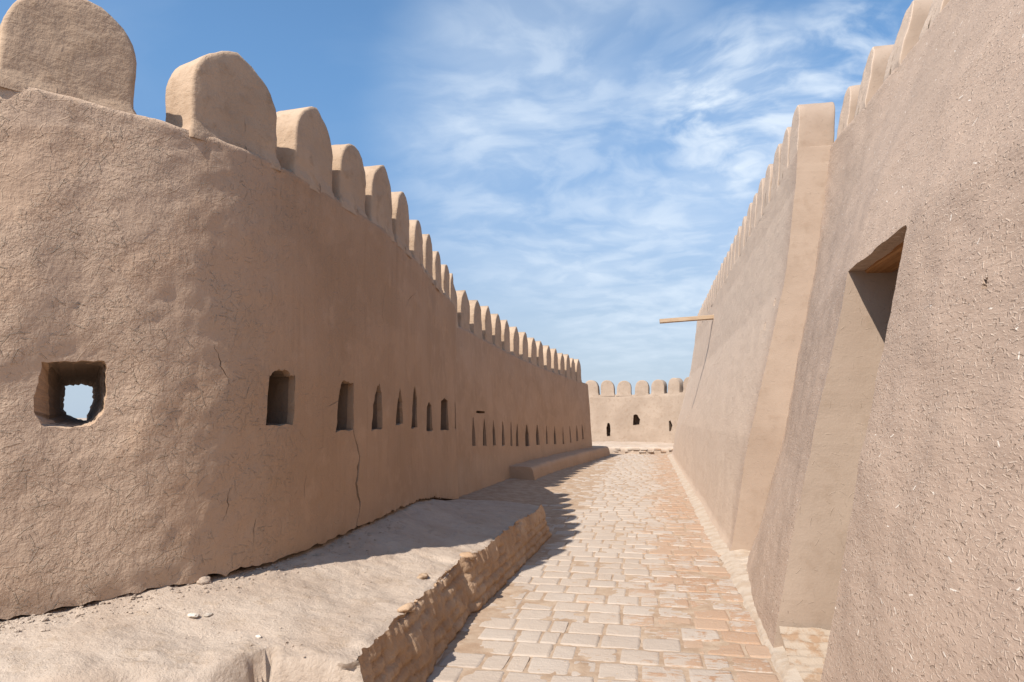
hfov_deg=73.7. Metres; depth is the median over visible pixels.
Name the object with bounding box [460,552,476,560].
clod
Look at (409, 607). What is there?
clod
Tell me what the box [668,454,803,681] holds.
kerb
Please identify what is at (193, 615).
pebble
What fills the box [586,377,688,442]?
mud wall
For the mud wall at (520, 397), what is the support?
on the rampart
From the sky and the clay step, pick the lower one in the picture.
the clay step
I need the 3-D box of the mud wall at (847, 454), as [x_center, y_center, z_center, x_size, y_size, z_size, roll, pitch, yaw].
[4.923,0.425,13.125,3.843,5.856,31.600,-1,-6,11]
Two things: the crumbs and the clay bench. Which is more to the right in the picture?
the clay bench
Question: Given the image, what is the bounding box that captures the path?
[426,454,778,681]
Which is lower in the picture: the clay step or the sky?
the clay step
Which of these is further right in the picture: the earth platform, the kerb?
the kerb
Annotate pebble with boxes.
[188,613,199,617]
[203,613,212,616]
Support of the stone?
on the earth platform
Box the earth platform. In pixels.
[0,499,551,681]
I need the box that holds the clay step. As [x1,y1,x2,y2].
[592,441,673,454]
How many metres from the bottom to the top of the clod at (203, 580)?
0.054 m
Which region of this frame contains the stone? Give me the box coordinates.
[417,573,427,579]
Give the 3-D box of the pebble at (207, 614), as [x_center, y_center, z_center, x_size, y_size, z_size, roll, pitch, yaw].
[-1.720,1.549,3.865,0.042,0.018,0.050,-4,-7,29]
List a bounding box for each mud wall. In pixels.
[0,0,458,619]
[453,284,591,496]
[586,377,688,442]
[659,0,1023,681]
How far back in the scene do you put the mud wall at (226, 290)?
4.34 m
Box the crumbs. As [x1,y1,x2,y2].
[0,518,454,656]
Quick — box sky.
[0,0,912,417]
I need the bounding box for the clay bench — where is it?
[509,446,609,480]
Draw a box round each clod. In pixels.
[196,576,211,584]
[397,602,416,612]
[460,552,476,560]

